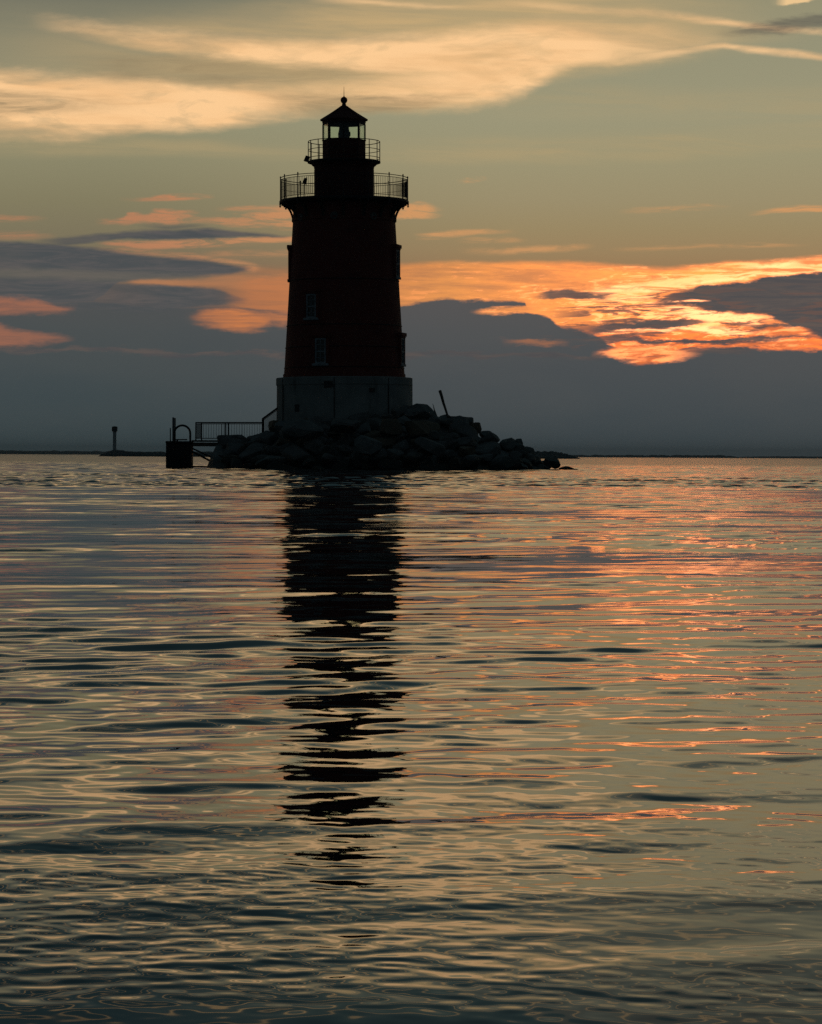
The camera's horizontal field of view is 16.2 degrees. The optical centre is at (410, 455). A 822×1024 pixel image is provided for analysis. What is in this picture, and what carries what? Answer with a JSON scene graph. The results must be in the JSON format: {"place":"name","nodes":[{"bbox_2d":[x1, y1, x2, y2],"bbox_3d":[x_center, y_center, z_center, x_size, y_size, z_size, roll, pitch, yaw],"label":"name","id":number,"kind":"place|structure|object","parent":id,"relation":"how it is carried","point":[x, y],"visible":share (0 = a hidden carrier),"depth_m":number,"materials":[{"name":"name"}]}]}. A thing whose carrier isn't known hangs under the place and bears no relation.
{"place":"outdoors","nodes":[
{"label":"outdoors","id":0,"kind":"place"},
{"bbox_2d":[0,450,210,454],"bbox_3d":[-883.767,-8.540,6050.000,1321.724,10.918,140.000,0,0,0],"label":"shore land","id":1,"kind":"structure","parent":0,"point":[53,452],"depth_m":5989.58,"materials":[{"name":"black"}]},
{"bbox_2d":[251,434,259,439],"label":"boulder","id":2,"kind":"object","parent":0,"point":[256,436],"visible":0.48,"depth_m":156.62,"materials":[{"name":"grey stone"}]},
{"bbox_2d":[207,417,513,469],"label":"island ground","id":3,"kind":"structure","parent":0,"point":[214,460],"depth_m":151.41,"materials":[{"name":"grey stone"}]},
{"bbox_2d":[166,417,261,466],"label":"landing stage","id":4,"kind":"object","parent":3,"relation":"on","point":[179,453],"visible":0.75,"depth_m":159.32,"materials":[{"name":"black metal"}]},
{"bbox_2d":[262,407,277,431],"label":"staircase","id":5,"kind":"structure","parent":4,"relation":"on","point":[268,415],"depth_m":159.19,"materials":[{"name":"metal"}]},
{"bbox_2d":[217,435,236,445],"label":"boulder","id":6,"kind":"object","parent":3,"relation":"on","point":[220,438],"visible":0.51,"depth_m":157.12,"materials":[{"name":"grey stone"}]},
{"bbox_2d":[221,437,247,448],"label":"boulder","id":7,"kind":"object","parent":3,"relation":"on","point":[225,440],"visible":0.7,"depth_m":155.83,"materials":[{"name":"grey stone"}]},
{"bbox_2d":[226,443,245,455],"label":"boulder","id":8,"kind":"object","parent":3,"relation":"on","point":[237,449],"visible":0.84,"depth_m":154.56,"materials":[{"name":"grey stone"}]},
{"bbox_2d":[237,434,248,440],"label":"boulder","id":9,"kind":"object","parent":3,"relation":"on","point":[241,436],"visible":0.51,"depth_m":157.00,"materials":[{"name":"grey stone"}]},
{"bbox_2d":[238,442,263,463],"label":"boulder","id":10,"kind":"object","parent":3,"relation":"on","point":[252,450],"visible":0.65,"depth_m":153.01,"materials":[{"name":"grey stone"}]},
{"bbox_2d":[244,439,261,446],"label":"boulder","id":11,"kind":"object","parent":3,"relation":"on","point":[247,444],"visible":0.59,"depth_m":155.70,"materials":[{"name":"grey stone"}]},
{"bbox_2d":[245,455,268,464],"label":"boulder","id":12,"kind":"object","parent":3,"relation":"on","point":[253,460],"visible":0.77,"depth_m":151.26,"materials":[{"name":"grey stone"}]},
{"bbox_2d":[259,430,277,444],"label":"boulder","id":13,"kind":"object","parent":3,"relation":"on","point":[268,437],"visible":1,"depth_m":154.49,"materials":[{"name":"grey stone"}]},
{"bbox_2d":[255,455,287,467],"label":"boulder","id":14,"kind":"object","parent":3,"relation":"on","point":[264,462],"visible":0.67,"depth_m":150.23,"materials":[{"name":"grey stone"}]},
{"bbox_2d":[268,420,277,431],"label":"boulder","id":15,"kind":"object","parent":3,"relation":"on","point":[271,424],"visible":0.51,"depth_m":156.28,"materials":[{"name":"brown stone"}]},
{"bbox_2d":[274,421,285,435],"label":"boulder","id":16,"kind":"object","parent":3,"relation":"on","point":[278,425],"visible":0.25,"depth_m":155.29,"materials":[{"name":"grey stone"}]},
{"bbox_2d":[278,441,295,453],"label":"boulder","id":17,"kind":"object","parent":3,"relation":"on","point":[281,448],"visible":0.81,"depth_m":151.81,"materials":[{"name":"grey stone"}]},
{"bbox_2d":[281,444,311,465],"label":"boulder","id":18,"kind":"object","parent":3,"relation":"on","point":[294,454],"visible":0.95,"depth_m":150.42,"materials":[{"name":"grey stone"}]},
{"bbox_2d":[276,96,412,421],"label":"lighthouse","id":19,"kind":"object","parent":3,"relation":"on","point":[345,348],"visible":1,"depth_m":157.40,"materials":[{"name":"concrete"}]},
{"bbox_2d":[287,245,291,281],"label":"window","id":20,"kind":"structure","parent":19,"relation":"in","point":[289,247],"depth_m":159.45,"materials":[{"name":"paint"}]},
{"bbox_2d":[302,288,320,319],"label":"window","id":21,"kind":"structure","parent":19,"relation":"in","point":[311,295],"depth_m":157.29,"materials":[{"name":"glass"}]},
{"bbox_2d":[310,332,330,365],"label":"window","id":22,"kind":"structure","parent":19,"relation":"in","point":[320,340],"depth_m":156.90,"materials":[{"name":"glass"}]},
{"bbox_2d":[392,244,401,279],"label":"window","id":23,"kind":"structure","parent":19,"relation":"in","point":[396,248],"depth_m":158.87,"materials":[{"name":"paint"}]},
{"bbox_2d":[397,332,406,366],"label":"window","id":24,"kind":"structure","parent":19,"relation":"in","point":[401,336],"depth_m":158.79,"materials":[{"name":"paint"}]},
{"bbox_2d":[328,418,361,432],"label":"boulder","id":25,"kind":"object","parent":3,"relation":"on","point":[339,425],"visible":1,"depth_m":151.27,"materials":[{"name":"grey stone"}]},
{"bbox_2d":[336,433,359,445],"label":"boulder","id":26,"kind":"object","parent":3,"relation":"on","point":[348,439],"visible":0.79,"depth_m":152.20,"materials":[{"name":"grey stone"}]},
{"bbox_2d":[348,411,370,424],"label":"boulder","id":27,"kind":"object","parent":3,"relation":"on","point":[363,416],"visible":0.46,"depth_m":155.70,"materials":[{"name":"grey stone"}]},
{"bbox_2d":[353,422,370,434],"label":"boulder","id":28,"kind":"object","parent":3,"relation":"on","point":[364,428],"visible":0.66,"depth_m":153.55,"materials":[{"name":"grey stone"}]},
{"bbox_2d":[365,418,381,430],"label":"boulder","id":29,"kind":"object","parent":3,"relation":"on","point":[374,423],"visible":0.59,"depth_m":154.53,"materials":[{"name":"grey stone"}]},
{"bbox_2d":[363,437,395,455],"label":"boulder","id":30,"kind":"object","parent":3,"relation":"on","point":[388,443],"visible":0.35,"depth_m":151.05,"materials":[{"name":"brown stone"}]},
{"bbox_2d":[391,439,408,451],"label":"boulder","id":31,"kind":"object","parent":3,"relation":"on","point":[402,445],"visible":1,"depth_m":150.68,"materials":[{"name":"grey stone"}]},
{"bbox_2d":[398,415,411,424],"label":"boulder","id":32,"kind":"object","parent":3,"relation":"on","point":[402,419],"visible":0.61,"depth_m":154.59,"materials":[{"name":"grey stone"}]},
{"bbox_2d":[403,409,418,417],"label":"boulder","id":33,"kind":"object","parent":3,"relation":"on","point":[409,413],"visible":1,"depth_m":155.42,"materials":[{"name":"grey stone"}]},
{"bbox_2d":[407,404,435,419],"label":"boulder","id":34,"kind":"object","parent":3,"relation":"on","point":[426,411],"visible":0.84,"depth_m":155.68,"materials":[{"name":"grey stone"}]},
{"bbox_2d":[414,437,445,456],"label":"boulder","id":35,"kind":"object","parent":3,"relation":"on","point":[427,445],"visible":1,"depth_m":149.02,"materials":[{"name":"grey stone"}]},
{"bbox_2d":[420,420,439,436],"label":"boulder","id":36,"kind":"object","parent":3,"relation":"on","point":[434,426],"visible":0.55,"depth_m":153.16,"materials":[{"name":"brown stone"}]},
{"bbox_2d":[427,415,440,423],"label":"boulder","id":37,"kind":"object","parent":3,"relation":"on","point":[435,418],"visible":0.67,"depth_m":154.79,"materials":[{"name":"grey stone"}]},
{"bbox_2d":[438,437,457,449],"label":"boulder","id":38,"kind":"object","parent":3,"relation":"on","point":[452,443],"visible":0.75,"depth_m":151.87,"materials":[{"name":"grey stone"}]},
{"bbox_2d":[449,416,468,423],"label":"boulder","id":39,"kind":"object","parent":3,"relation":"on","point":[465,419],"visible":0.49,"depth_m":156.44,"materials":[{"name":"grey stone"}]},
{"bbox_2d":[449,419,478,441],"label":"boulder","id":40,"kind":"object","parent":3,"relation":"on","point":[461,428],"visible":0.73,"depth_m":153.87,"materials":[{"name":"grey stone"}]},
{"bbox_2d":[456,437,476,447],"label":"boulder","id":41,"kind":"object","parent":3,"relation":"on","point":[467,441],"visible":0.79,"depth_m":152.32,"materials":[{"name":"grey stone"}]},
{"bbox_2d":[458,446,475,456],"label":"boulder","id":42,"kind":"object","parent":3,"relation":"on","point":[463,451],"visible":0.91,"depth_m":151.21,"materials":[{"name":"brown stone"}]},
{"bbox_2d":[471,422,481,433],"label":"boulder","id":43,"kind":"object","parent":3,"relation":"on","point":[477,426],"visible":0.51,"depth_m":156.26,"materials":[{"name":"brown stone"}]},
{"bbox_2d":[479,431,491,437],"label":"boulder","id":44,"kind":"object","parent":3,"relation":"on","point":[482,434],"visible":0.39,"depth_m":157.18,"materials":[{"name":"grey stone"}]},
{"bbox_2d":[475,443,500,458],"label":"boulder","id":45,"kind":"object","parent":3,"relation":"on","point":[494,449],"visible":0.77,"depth_m":152.54,"materials":[{"name":"grey stone"}]},
{"bbox_2d":[478,432,499,443],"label":"boulder","id":46,"kind":"object","parent":3,"relation":"on","point":[490,437],"visible":0.59,"depth_m":155.05,"materials":[{"name":"grey stone"}]},
{"bbox_2d":[479,441,499,445],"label":"boulder","id":47,"kind":"object","parent":3,"relation":"on","point":[490,442],"visible":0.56,"depth_m":154.34,"materials":[{"name":"grey stone"}]},
{"bbox_2d":[486,455,521,469],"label":"boulder","id":48,"kind":"object","parent":3,"relation":"on","point":[500,462],"visible":0.59,"depth_m":150.51,"materials":[{"name":"grey stone"}]},
{"bbox_2d":[499,438,514,443],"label":"boulder","id":49,"kind":"object","parent":3,"relation":"on","point":[510,439],"visible":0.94,"depth_m":156.47,"materials":[{"name":"grey stone"}]},
{"bbox_2d":[500,441,515,450],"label":"boulder","id":50,"kind":"object","parent":3,"relation":"on","point":[508,445],"visible":0.94,"depth_m":155.54,"materials":[{"name":"grey stone"}]},
{"bbox_2d":[514,444,528,453],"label":"boulder","id":51,"kind":"object","parent":3,"relation":"on","point":[519,447],"visible":0.66,"depth_m":155.65,"materials":[{"name":"grey stone"}]},
{"bbox_2d":[521,463,527,469],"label":"boulder","id":52,"kind":"object","parent":3,"relation":"on","point":[524,467],"visible":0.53,"depth_m":151.65,"materials":[{"name":"brown stone"}]},
{"bbox_2d":[521,458,531,468],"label":"boulder","id":53,"kind":"object","parent":3,"relation":"on","point":[527,462],"visible":0.74,"depth_m":152.97,"materials":[{"name":"grey stone"}]},
{"bbox_2d":[526,446,535,454],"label":"boulder","id":54,"kind":"object","parent":3,"relation":"on","point":[530,450],"visible":0.41,"depth_m":157.36,"materials":[{"name":"grey stone"}]},
{"bbox_2d":[532,458,543,465],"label":"boulder","id":55,"kind":"object","parent":3,"relation":"on","point":[537,461],"visible":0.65,"depth_m":154.82,"materials":[{"name":"brown stone"}]},
{"bbox_2d":[542,460,552,467],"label":"boulder","id":56,"kind":"object","parent":3,"relation":"on","point":[547,464],"visible":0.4,"depth_m":155.91,"materials":[{"name":"grey stone"}]},
{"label":"boulder","id":57,"kind":"object","parent":3,"relation":"on","visible":0},
{"bbox_2d":[281,419,323,438],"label":"boulder","id":58,"kind":"object","parent":57,"relation":"on","point":[300,428],"visible":1,"depth_m":151.13,"materials":[{"name":"grey stone"}]},
{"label":"boulder","id":59,"kind":"object","parent":3,"relation":"on","visible":0},
{"bbox_2d":[354,435,382,455],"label":"boulder","id":60,"kind":"object","parent":59,"relation":"on","point":[367,445],"visible":1,"depth_m":148.65,"materials":[{"name":"grey stone"}]},
{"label":"boulder","id":61,"kind":"object","parent":3,"relation":"on","visible":0},
{"bbox_2d":[380,419,401,436],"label":"boulder","id":62,"kind":"object","parent":61,"relation":"on","point":[390,427],"visible":1,"depth_m":151.01,"materials":[{"name":"brown stone"}]},
{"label":"boulder","id":63,"kind":"object","parent":3,"relation":"on","visible":0},
{"bbox_2d":[404,421,429,437],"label":"boulder","id":64,"kind":"object","parent":63,"relation":"on","point":[414,429],"visible":0.99,"depth_m":151.23,"materials":[{"name":"brown stone"}]},
{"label":"boulder","id":65,"kind":"object","parent":3,"relation":"on","visible":0},
{"bbox_2d":[439,390,448,417],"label":"timber post","id":66,"kind":"object","parent":65,"relation":"on","point":[442,400],"visible":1,"depth_m":156.11,"materials":[{"name":"black wood"}]},
{"bbox_2d":[0,454,821,1023],"bbox_3d":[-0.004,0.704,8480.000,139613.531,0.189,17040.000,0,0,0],"label":"water","id":67,"kind":"structure","parent":0,"point":[410,746],"depth_m":7.10,"materials":[{"name":"black liquid"}]},
{"bbox_2d":[99,450,579,458],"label":"breakwater","id":68,"kind":"object","parent":67,"relation":"in","point":[551,454],"visible":0.14,"depth_m":999.20,"materials":[{"name":"grey stone"}]},
{"bbox_2d":[112,426,117,450],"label":"navigation beacon","id":69,"kind":"object","parent":68,"relation":"on","point":[114,429],"visible":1,"depth_m":999.40,"materials":[{"name":"black paint"}]},
{"bbox_2d":[544,458,560,468],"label":"boulder","id":70,"kind":"object","parent":67,"relation":"in","point":[555,463],"visible":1,"depth_m":156.60,"materials":[{"name":"grey stone"}]},
{"bbox_2d":[559,466,573,469],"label":"boulder","id":71,"kind":"object","parent":67,"relation":"in","point":[566,467],"visible":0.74,"depth_m":156.34,"materials":[{"name":"grey stone"}]},
{"bbox_2d":[0,0,821,456],"label":"sky","id":72,"kind":"structure","parent":0,"point":[609,234],"materials":[{"name":"grey"}]},
{"bbox_2d":[469,417,473,424],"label":"boulder","id":73,"kind":"object","parent":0,"point":[471,420],"visible":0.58,"depth_m":157.03,"materials":[{"name":"grey stone"}]},
{"bbox_2d":[531,466,543,469],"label":"boulder","id":74,"kind":"object","parent":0,"point":[535,468],"visible":0.33,"depth_m":152.67,"materials":[{"name":"grey stone"}]},
{"bbox_2d":[538,464,550,469],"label":"boulder","id":75,"kind":"object","parent":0,"point":[546,467],"visible":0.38,"depth_m":154.14,"materials":[{"name":"brown stone"}]},
{"bbox_2d":[572,455,738,457],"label":"shore land","id":76,"kind":"structure","parent":0,"point":[683,456],"depth_m":6788.97,"materials":[{"name":"black"}]},
{"bbox_2d":[739,456,821,457],"bbox_3d":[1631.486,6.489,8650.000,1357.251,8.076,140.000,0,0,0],"label":"shore land","id":77,"kind":"structure","parent":0,"point":[781,457],"depth_m":8588.80,"materials":[{"name":"black"}]}
]}

